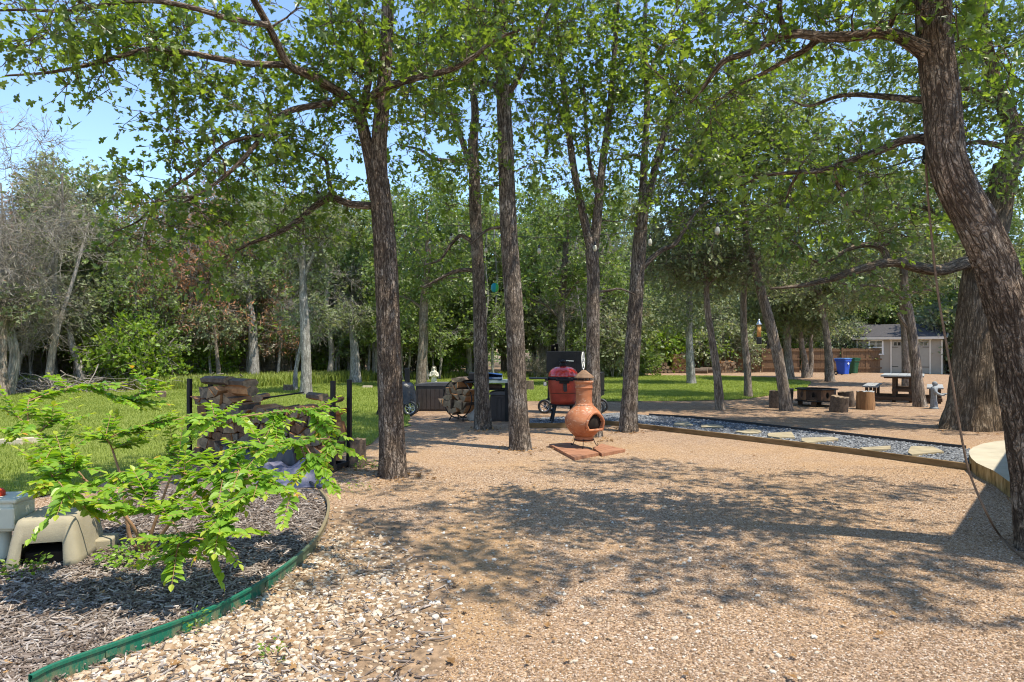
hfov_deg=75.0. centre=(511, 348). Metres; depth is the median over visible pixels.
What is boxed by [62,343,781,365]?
woods
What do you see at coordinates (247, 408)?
firewood log
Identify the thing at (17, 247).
cedar tree
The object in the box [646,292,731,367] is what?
shrub
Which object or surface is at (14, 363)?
cedar tree
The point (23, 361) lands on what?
shrub
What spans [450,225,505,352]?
young tree
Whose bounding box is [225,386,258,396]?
firewood log
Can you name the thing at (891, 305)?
oak tree
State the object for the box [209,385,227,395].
firewood log
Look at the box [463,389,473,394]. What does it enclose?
firewood log
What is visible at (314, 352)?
young tree
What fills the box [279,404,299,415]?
firewood log
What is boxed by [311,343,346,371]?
shrub
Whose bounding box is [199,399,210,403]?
firewood log
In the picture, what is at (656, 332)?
young tree
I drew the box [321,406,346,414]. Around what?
firewood log
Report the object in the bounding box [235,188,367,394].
cedar tree
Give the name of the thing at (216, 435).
firewood log
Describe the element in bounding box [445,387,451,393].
firewood log
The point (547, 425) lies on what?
path edging
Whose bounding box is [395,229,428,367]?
young tree
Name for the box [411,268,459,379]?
young tree
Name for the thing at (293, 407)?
firewood log
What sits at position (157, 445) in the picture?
lawn
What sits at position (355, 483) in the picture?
weed
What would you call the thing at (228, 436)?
firewood log
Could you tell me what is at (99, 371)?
shrub
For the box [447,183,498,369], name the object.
oak tree
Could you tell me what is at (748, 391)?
cedar tree
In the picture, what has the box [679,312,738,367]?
shrub
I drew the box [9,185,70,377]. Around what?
young tree
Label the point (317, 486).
edging end
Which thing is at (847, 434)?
path edging
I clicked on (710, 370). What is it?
firewood log
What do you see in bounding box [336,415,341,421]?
firewood log
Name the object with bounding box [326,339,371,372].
shrub
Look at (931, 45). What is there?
oak tree
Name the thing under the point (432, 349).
young tree
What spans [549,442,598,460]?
deck tile
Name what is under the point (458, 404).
firewood log
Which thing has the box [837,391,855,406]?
log stool
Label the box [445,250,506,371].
young tree
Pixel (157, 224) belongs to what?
young tree
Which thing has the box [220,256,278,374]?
tree
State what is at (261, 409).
firewood log
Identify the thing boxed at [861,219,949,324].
cedar tree
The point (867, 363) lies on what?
board fence
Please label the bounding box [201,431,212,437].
firewood log
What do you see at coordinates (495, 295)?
young tree
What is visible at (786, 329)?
cedar tree
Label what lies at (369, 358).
young tree
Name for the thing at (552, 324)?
young tree
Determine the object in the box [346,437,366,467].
log stump
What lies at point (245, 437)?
firewood log
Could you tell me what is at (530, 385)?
log stump
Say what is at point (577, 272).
oak tree
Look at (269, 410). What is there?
firewood log
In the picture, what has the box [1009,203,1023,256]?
cedar tree
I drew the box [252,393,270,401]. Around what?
firewood log
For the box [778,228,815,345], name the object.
oak tree
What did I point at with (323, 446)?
firewood log
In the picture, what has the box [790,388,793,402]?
log stool
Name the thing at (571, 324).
young tree
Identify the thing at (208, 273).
cedar tree
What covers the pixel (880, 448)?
flagstone
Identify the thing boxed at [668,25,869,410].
cedar tree
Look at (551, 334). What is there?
young tree
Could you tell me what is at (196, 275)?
young tree
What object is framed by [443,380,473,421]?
log hoop
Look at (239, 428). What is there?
firewood log
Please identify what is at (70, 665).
garden edging
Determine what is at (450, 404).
firewood log
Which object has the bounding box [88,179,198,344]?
cedar tree
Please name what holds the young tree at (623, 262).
on the ground at (429, 443)
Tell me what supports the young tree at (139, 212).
on the forest ground at (497, 366)
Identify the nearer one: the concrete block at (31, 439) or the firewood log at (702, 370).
the concrete block at (31, 439)
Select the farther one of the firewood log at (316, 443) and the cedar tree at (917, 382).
the cedar tree at (917, 382)
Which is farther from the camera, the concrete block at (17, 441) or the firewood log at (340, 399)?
the concrete block at (17, 441)
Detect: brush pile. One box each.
[7,364,178,393]
[85,368,242,380]
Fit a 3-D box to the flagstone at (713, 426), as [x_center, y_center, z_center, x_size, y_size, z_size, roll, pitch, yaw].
[3.806,1.482,12.721,0.406,0.036,0.482,0,0,14]
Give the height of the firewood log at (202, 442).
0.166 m
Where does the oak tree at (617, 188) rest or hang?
on the ground at (429, 443)
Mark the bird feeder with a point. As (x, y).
(759, 337)
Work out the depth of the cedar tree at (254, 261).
31.65 m
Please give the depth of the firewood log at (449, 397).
13.85 m
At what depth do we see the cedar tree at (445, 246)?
37.39 m
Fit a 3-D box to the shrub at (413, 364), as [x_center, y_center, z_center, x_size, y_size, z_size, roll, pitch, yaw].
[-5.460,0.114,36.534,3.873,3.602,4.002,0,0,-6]
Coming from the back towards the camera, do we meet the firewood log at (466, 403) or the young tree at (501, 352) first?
the young tree at (501, 352)
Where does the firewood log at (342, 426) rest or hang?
on the firewood log
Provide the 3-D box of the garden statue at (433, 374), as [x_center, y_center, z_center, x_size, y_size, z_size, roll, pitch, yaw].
[-2.959,1.078,25.323,0.312,0.845,0.311,0,0,38]
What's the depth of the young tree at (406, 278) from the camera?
35.02 m
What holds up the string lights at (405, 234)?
attached to the oak tree at (482, 416)
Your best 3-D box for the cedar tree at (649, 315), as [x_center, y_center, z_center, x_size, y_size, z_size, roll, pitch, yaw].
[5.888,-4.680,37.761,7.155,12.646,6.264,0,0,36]
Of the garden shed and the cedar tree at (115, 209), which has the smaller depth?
the cedar tree at (115, 209)
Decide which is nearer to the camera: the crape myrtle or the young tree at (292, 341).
the crape myrtle
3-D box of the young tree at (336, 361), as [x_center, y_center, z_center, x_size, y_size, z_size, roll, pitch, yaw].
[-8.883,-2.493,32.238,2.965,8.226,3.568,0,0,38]
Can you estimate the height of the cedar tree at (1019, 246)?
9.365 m
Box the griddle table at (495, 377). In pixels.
[464,372,507,421]
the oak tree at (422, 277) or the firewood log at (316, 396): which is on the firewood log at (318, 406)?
the firewood log at (316, 396)
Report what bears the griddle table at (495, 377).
on the ground at (429, 443)
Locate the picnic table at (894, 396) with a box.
[862,373,943,403]
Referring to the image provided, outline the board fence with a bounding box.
[666,348,881,371]
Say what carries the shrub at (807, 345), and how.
on the forest ground
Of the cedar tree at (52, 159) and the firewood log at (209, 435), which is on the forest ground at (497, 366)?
the cedar tree at (52, 159)
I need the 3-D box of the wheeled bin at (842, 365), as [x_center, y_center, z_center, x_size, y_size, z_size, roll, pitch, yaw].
[18.981,1.015,38.321,0.640,0.970,0.788,0,0,-29]
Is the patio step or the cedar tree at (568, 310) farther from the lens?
the cedar tree at (568, 310)
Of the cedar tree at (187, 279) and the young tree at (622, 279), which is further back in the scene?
the young tree at (622, 279)
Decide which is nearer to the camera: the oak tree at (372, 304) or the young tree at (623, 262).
the oak tree at (372, 304)
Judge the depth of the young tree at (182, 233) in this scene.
29.95 m
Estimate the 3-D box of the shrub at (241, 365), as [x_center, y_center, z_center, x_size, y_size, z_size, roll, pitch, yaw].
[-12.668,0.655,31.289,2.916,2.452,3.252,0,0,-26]
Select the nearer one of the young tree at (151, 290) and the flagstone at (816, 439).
the flagstone at (816, 439)
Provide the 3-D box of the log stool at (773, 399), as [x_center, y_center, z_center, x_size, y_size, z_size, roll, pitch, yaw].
[6.706,1.276,16.970,0.337,0.449,0.307,0,0,0]
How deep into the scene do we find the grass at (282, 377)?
26.52 m
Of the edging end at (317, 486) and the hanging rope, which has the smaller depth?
the hanging rope
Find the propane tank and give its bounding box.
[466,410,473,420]
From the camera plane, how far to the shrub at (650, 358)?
36.02 m
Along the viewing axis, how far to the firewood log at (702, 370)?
40.37 m
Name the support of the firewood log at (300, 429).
on the firewood log at (292, 434)
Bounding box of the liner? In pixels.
[218,443,297,472]
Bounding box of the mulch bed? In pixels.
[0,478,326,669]
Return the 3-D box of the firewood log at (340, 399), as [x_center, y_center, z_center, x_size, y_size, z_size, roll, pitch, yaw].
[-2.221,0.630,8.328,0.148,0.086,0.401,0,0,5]
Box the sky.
[0,0,1023,348]
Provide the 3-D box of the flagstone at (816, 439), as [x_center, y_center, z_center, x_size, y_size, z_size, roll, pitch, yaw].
[4.922,1.482,10.841,0.952,0.036,0.412,0,0,-30]
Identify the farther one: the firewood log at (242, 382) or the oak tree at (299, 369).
the oak tree at (299, 369)
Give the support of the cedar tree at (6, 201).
on the forest ground at (497, 366)
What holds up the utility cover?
on the mulch bed
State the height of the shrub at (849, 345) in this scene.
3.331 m
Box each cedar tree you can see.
[0,104,117,394]
[0,143,116,361]
[0,156,121,390]
[0,168,46,357]
[0,184,52,377]
[0,185,35,350]
[0,198,64,347]
[8,156,132,378]
[80,219,160,353]
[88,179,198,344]
[108,205,150,235]
[121,199,187,342]
[126,178,240,371]
[142,158,259,375]
[162,195,269,346]
[181,180,262,329]
[210,189,247,249]
[219,183,296,350]
[223,225,299,371]
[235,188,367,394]
[260,170,371,371]
[268,204,347,350]
[336,199,420,369]
[391,186,422,273]
[406,219,471,340]
[452,204,572,371]
[516,208,562,368]
[523,208,608,349]
[529,210,631,350]
[570,162,674,369]
[619,73,788,409]
[624,196,742,383]
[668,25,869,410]
[673,86,836,396]
[674,225,740,326]
[731,254,837,379]
[752,191,886,381]
[762,275,779,348]
[770,100,983,406]
[777,300,836,377]
[793,296,848,376]
[827,161,983,385]
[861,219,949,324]
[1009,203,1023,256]
[1013,229,1023,261]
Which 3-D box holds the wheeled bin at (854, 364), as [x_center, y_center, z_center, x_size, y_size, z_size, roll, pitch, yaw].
[20.157,1.015,39.620,0.640,0.970,0.788,0,0,-34]
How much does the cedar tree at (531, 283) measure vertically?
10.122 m
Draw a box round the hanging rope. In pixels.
[922,149,1023,557]
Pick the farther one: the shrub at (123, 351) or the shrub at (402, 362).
the shrub at (402, 362)
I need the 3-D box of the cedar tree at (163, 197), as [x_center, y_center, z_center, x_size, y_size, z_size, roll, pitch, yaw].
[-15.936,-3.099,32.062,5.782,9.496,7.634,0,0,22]
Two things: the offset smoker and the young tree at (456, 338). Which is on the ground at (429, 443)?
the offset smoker
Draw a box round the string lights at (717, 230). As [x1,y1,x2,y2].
[474,156,921,253]
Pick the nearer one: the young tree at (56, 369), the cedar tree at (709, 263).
the cedar tree at (709, 263)
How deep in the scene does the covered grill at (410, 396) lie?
14.95 m
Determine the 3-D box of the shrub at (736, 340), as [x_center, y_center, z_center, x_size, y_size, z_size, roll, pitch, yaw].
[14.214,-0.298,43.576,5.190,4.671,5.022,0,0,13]
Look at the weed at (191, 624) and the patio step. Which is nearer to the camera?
the weed at (191, 624)
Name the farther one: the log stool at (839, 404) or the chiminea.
the log stool at (839, 404)
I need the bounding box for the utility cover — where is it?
[5,505,118,571]
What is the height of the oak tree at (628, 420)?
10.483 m
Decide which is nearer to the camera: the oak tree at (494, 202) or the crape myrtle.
the crape myrtle
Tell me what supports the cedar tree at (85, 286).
on the ground at (429, 443)
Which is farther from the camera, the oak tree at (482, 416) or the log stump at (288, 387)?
the log stump at (288, 387)
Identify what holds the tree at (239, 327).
on the ground at (429, 443)
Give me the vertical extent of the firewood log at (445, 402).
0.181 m
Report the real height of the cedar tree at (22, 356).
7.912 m
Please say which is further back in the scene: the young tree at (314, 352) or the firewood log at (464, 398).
the young tree at (314, 352)
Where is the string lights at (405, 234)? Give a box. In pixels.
[395,212,469,245]
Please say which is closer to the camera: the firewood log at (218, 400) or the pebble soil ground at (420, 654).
the pebble soil ground at (420, 654)
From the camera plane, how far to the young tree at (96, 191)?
26.89 m
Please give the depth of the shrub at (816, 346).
48.38 m
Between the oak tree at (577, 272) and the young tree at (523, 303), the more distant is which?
the young tree at (523, 303)
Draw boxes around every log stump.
[155,391,166,397]
[283,384,293,390]
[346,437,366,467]
[526,380,533,389]
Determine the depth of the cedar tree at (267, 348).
29.79 m
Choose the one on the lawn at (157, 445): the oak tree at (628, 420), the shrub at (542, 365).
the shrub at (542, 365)
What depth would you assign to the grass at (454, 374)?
34.00 m
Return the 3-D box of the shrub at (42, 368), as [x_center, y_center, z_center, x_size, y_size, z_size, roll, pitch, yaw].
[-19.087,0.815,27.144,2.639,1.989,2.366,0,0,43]
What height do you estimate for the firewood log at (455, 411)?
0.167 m
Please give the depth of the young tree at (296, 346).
30.85 m
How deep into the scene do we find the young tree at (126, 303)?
25.29 m
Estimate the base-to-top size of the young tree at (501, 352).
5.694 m
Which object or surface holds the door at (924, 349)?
in the garden shed
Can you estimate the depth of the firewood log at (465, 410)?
13.71 m
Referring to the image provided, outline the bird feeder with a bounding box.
[756,319,761,343]
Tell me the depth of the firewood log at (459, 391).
13.71 m
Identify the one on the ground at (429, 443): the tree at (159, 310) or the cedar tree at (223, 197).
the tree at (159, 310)
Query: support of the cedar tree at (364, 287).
on the forest ground at (497, 366)
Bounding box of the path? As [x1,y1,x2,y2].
[530,412,968,462]
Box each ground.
[7,354,539,374]
[35,349,1023,681]
[96,504,454,681]
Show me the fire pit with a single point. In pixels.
(814, 395)
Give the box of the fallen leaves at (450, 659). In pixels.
[0,431,1009,679]
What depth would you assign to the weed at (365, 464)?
8.31 m
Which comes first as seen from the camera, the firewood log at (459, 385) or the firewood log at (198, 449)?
the firewood log at (198, 449)
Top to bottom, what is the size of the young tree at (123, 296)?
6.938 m
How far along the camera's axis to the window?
41.81 m
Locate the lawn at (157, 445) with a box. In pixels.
[0,376,810,496]
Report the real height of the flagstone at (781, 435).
0.036 m
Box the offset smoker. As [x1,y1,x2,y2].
[538,343,607,413]
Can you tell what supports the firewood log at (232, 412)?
on the firewood log
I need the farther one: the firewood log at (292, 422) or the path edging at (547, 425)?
the path edging at (547, 425)
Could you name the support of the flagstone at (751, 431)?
on the path
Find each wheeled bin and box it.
[834,358,851,374]
[849,358,860,373]
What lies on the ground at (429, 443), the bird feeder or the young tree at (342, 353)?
the young tree at (342, 353)
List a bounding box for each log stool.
[769,390,778,407]
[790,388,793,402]
[829,395,848,412]
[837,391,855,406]
[856,390,874,409]
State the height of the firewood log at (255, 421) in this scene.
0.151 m
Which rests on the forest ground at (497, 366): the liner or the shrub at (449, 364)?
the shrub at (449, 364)
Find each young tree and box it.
[3,206,59,365]
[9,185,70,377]
[24,159,104,374]
[55,171,124,359]
[69,200,170,376]
[81,217,168,371]
[109,193,173,310]
[122,213,185,334]
[123,225,200,364]
[133,187,199,342]
[158,251,195,356]
[164,183,226,343]
[167,209,227,348]
[174,226,247,374]
[215,178,297,372]
[233,183,309,372]
[248,205,285,370]
[274,259,321,360]
[275,265,311,370]
[285,268,324,360]
[307,227,350,370]
[317,262,365,370]
[326,194,375,371]
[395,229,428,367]
[396,246,429,379]
[397,250,417,351]
[407,200,469,378]
[410,270,453,366]
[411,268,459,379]
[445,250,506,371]
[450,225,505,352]
[451,201,526,372]
[494,278,531,358]
[518,223,540,346]
[525,238,563,367]
[525,268,554,356]
[526,213,601,350]
[554,287,583,350]
[566,285,603,356]
[600,237,645,376]
[602,226,660,338]
[603,248,629,364]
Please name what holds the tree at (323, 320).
on the lawn at (157, 445)
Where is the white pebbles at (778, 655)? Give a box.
[400,502,829,681]
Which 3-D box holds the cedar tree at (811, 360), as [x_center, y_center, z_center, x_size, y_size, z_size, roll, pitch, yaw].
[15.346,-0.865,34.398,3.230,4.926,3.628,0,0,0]
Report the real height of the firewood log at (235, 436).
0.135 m
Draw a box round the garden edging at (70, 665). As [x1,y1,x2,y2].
[28,489,329,681]
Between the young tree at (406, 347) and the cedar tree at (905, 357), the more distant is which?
the young tree at (406, 347)
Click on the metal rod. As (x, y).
(283, 395)
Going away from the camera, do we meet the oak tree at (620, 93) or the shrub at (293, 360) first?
the oak tree at (620, 93)
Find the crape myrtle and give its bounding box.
[0,364,365,591]
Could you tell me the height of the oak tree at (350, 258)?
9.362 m
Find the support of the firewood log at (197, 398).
on the firewood log
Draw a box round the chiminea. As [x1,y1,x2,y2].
[565,370,604,445]
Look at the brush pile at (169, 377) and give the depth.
25.48 m
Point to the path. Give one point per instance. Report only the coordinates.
(533, 420)
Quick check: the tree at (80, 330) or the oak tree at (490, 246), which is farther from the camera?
the oak tree at (490, 246)
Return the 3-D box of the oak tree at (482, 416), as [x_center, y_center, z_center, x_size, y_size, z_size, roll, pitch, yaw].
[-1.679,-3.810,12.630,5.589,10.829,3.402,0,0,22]
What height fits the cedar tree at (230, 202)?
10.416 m
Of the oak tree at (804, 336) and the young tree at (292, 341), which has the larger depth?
the oak tree at (804, 336)
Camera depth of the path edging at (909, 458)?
9.93 m
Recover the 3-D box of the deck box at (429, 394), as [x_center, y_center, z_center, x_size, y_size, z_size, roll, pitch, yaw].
[-1.675,1.160,16.300,1.290,0.680,0.640,0,0,3]
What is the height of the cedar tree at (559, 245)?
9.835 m
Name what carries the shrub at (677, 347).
on the forest ground
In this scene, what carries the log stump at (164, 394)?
on the lawn at (157, 445)
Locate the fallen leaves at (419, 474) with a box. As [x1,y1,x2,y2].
[341,424,1002,483]
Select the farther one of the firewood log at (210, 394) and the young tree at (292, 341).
the young tree at (292, 341)
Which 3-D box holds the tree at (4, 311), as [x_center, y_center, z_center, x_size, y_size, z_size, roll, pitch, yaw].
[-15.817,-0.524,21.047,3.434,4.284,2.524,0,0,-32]
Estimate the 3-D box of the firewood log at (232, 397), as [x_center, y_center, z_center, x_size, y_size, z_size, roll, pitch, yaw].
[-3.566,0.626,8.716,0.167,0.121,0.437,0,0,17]
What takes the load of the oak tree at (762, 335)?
on the forest ground
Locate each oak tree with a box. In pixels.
[0,0,556,479]
[232,151,297,367]
[250,202,345,372]
[272,0,532,429]
[308,204,373,369]
[312,184,438,372]
[357,168,490,384]
[392,0,629,450]
[417,166,532,373]
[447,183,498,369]
[495,168,630,350]
[496,177,603,371]
[512,0,688,437]
[582,0,800,432]
[604,171,672,309]
[617,0,1023,551]
[733,217,777,347]
[745,0,1023,431]
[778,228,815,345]
[782,286,836,345]
[818,222,913,346]
[836,228,916,324]
[912,222,959,322]
[923,168,1023,350]
[956,174,1023,299]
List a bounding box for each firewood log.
[189,447,205,457]
[190,396,205,401]
[197,405,206,415]
[197,437,212,448]
[199,385,220,397]
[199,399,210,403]
[200,376,233,384]
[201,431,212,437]
[206,387,218,398]
[206,439,215,451]
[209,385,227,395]
[209,394,222,404]
[212,431,221,440]
[214,441,221,451]
[219,403,228,410]
[222,432,238,442]
[223,392,251,401]
[223,394,252,404]
[223,422,236,432]
[225,378,258,386]
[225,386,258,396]
[226,402,260,414]
[232,432,240,442]
[234,422,246,433]
[235,402,259,413]
[237,433,249,441]
[250,403,275,412]
[250,417,262,423]
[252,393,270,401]
[256,404,283,413]
[266,406,284,413]
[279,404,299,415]
[279,425,290,435]
[286,415,301,424]
[288,404,316,414]
[288,410,299,417]
[289,432,303,439]
[291,424,296,433]
[295,423,309,434]
[301,416,308,426]
[306,392,328,400]
[306,445,315,453]
[309,404,337,414]
[311,436,339,445]
[313,446,328,455]
[317,441,345,450]
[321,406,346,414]
[323,395,343,402]
[328,421,346,437]
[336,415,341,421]
[443,399,447,406]
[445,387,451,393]
[446,394,455,400]
[447,399,453,408]
[451,376,471,381]
[451,393,463,399]
[451,407,461,414]
[453,400,465,409]
[454,382,472,389]
[456,388,473,394]
[458,395,473,401]
[459,405,473,413]
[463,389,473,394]
[463,401,473,408]
[695,368,707,373]
[700,367,712,372]
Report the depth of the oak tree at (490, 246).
33.76 m
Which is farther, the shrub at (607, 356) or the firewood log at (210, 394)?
the shrub at (607, 356)
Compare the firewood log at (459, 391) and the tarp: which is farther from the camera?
the firewood log at (459, 391)
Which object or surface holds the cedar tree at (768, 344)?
on the forest ground
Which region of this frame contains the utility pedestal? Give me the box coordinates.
[0,488,39,563]
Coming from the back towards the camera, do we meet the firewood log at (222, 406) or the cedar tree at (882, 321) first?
the cedar tree at (882, 321)
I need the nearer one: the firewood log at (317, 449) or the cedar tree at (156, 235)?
the firewood log at (317, 449)
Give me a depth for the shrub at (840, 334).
43.09 m
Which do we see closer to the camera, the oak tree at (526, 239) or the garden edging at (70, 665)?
the garden edging at (70, 665)
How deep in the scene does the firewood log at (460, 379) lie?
13.75 m
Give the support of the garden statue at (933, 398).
on the ground at (429, 443)
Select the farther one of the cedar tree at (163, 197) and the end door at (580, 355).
the cedar tree at (163, 197)
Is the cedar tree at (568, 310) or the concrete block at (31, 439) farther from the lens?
the cedar tree at (568, 310)
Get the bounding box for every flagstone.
[674,422,692,426]
[701,424,723,428]
[736,428,761,434]
[767,432,794,438]
[801,437,837,442]
[860,446,890,450]
[908,446,943,455]
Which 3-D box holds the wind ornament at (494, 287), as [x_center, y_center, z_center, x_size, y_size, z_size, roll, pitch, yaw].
[-0.285,-1.409,11.200,0.140,0.930,0.140,0,0,0]
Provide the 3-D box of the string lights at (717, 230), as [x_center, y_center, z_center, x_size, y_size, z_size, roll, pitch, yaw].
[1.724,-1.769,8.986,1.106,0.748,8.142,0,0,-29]
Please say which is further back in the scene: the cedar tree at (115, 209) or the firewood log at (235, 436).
the cedar tree at (115, 209)
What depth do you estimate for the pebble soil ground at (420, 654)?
3.90 m
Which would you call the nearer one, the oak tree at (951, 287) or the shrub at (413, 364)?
the shrub at (413, 364)
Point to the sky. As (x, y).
(101, 122)
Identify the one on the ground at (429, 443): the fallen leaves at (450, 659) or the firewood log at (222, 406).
the fallen leaves at (450, 659)
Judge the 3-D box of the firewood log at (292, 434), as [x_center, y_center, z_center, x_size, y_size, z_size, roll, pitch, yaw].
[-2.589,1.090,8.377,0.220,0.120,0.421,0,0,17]
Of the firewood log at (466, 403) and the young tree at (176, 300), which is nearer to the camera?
the firewood log at (466, 403)
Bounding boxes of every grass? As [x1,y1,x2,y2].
[18,369,376,389]
[403,369,621,378]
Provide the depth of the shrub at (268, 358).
34.40 m
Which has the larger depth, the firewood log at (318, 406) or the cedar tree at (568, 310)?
the cedar tree at (568, 310)
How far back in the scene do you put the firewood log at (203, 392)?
8.62 m
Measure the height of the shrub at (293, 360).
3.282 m
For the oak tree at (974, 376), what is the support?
on the ground at (429, 443)
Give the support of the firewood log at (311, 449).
on the firewood log
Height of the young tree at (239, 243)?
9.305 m
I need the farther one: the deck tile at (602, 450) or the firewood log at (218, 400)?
the deck tile at (602, 450)
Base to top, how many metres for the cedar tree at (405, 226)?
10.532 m
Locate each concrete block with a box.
[0,438,25,444]
[20,437,39,442]
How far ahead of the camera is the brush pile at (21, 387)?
23.01 m
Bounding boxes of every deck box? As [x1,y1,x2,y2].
[415,382,448,410]
[489,390,508,420]
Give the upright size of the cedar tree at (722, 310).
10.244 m
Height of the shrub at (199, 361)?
3.335 m
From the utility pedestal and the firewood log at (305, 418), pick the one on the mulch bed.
the utility pedestal
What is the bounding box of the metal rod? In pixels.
[263,392,303,398]
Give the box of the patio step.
[969,440,1010,497]
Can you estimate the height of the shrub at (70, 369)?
2.584 m
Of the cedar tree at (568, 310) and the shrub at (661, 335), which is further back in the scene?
the shrub at (661, 335)
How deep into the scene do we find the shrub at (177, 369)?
27.54 m
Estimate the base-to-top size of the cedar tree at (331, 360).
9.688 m
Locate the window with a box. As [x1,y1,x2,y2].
[869,340,883,354]
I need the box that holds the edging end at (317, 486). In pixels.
[309,481,320,488]
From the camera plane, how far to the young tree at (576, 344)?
33.34 m
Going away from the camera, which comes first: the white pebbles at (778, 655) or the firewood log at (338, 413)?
the white pebbles at (778, 655)
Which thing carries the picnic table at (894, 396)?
on the ground at (429, 443)
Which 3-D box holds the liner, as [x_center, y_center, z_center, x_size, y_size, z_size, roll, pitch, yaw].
[-3.185,1.310,8.387,1.316,0.366,0.866,0,0,0]
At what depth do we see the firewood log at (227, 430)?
8.48 m
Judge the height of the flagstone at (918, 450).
0.036 m
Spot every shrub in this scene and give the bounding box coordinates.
[7,349,44,373]
[21,349,72,376]
[22,345,72,374]
[57,304,193,381]
[75,356,127,378]
[166,356,187,374]
[173,325,247,374]
[222,350,271,374]
[242,349,298,372]
[260,348,286,372]
[275,353,316,371]
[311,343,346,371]
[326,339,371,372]
[360,350,415,371]
[402,332,437,373]
[428,337,473,373]
[525,345,550,376]
[569,304,653,376]
[602,314,670,375]
[644,320,675,361]
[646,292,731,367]
[653,318,701,372]
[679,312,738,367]
[707,309,769,371]
[791,341,813,365]
[794,335,820,348]
[813,340,832,348]
[817,315,875,358]
[832,333,877,358]
[914,296,957,373]
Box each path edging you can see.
[529,421,605,427]
[606,420,970,470]
[649,414,965,448]
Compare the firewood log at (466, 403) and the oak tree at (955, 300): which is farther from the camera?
the oak tree at (955, 300)
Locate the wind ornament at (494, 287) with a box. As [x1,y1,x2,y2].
[491,247,498,291]
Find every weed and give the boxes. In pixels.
[0,551,52,579]
[91,540,178,570]
[180,605,210,633]
[258,635,288,661]
[337,479,371,492]
[351,458,378,469]
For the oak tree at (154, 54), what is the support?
on the ground at (429, 443)
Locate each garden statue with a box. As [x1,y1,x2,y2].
[429,366,438,381]
[929,381,946,408]
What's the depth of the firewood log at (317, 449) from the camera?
8.08 m
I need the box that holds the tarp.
[252,458,331,487]
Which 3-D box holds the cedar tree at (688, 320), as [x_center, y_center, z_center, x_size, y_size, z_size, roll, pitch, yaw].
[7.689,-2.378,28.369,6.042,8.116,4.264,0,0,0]
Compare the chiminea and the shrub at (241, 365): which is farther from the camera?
the shrub at (241, 365)
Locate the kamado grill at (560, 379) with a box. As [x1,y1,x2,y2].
[529,359,585,422]
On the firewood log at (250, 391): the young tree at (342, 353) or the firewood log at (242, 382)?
the firewood log at (242, 382)
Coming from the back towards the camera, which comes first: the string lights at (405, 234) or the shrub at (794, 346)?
the shrub at (794, 346)
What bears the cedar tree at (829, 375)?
on the ground at (429, 443)
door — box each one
[576,351,584,372]
[892,341,901,372]
[918,341,928,372]
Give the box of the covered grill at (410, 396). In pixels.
[376,368,419,415]
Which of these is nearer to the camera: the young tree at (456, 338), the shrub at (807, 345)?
the young tree at (456, 338)
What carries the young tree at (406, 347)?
on the lawn at (157, 445)
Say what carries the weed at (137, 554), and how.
on the mulch bed
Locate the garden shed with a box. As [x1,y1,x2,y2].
[851,323,949,373]
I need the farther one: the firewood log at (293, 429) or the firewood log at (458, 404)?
the firewood log at (458, 404)
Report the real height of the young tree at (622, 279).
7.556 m
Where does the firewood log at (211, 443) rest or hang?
on the firewood log
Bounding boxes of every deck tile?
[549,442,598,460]
[593,444,624,456]
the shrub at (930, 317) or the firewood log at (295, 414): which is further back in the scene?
the shrub at (930, 317)
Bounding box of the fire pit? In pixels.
[794,387,838,406]
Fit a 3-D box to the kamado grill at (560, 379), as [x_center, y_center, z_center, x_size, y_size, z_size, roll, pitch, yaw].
[1.034,0.861,13.483,1.370,1.296,0.730,0,0,0]
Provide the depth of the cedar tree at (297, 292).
31.07 m
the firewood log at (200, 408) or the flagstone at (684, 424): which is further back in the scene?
the flagstone at (684, 424)
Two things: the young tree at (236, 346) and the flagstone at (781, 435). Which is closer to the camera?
the flagstone at (781, 435)
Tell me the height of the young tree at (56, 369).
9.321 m
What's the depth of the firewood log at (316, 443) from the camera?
8.08 m
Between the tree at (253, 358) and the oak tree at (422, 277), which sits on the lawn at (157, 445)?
the oak tree at (422, 277)
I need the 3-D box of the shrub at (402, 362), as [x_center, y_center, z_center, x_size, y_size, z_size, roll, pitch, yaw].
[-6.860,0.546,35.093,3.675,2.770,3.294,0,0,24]
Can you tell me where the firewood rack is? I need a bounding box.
[187,379,351,472]
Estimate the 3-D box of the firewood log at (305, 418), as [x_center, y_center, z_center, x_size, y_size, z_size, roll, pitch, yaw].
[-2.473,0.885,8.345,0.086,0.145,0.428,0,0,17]
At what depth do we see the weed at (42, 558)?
4.42 m
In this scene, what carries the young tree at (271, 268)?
on the ground at (429, 443)
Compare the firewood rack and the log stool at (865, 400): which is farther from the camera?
the log stool at (865, 400)
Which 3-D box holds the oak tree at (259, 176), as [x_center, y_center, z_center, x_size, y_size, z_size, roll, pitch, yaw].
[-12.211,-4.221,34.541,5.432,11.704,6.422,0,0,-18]
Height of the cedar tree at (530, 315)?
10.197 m

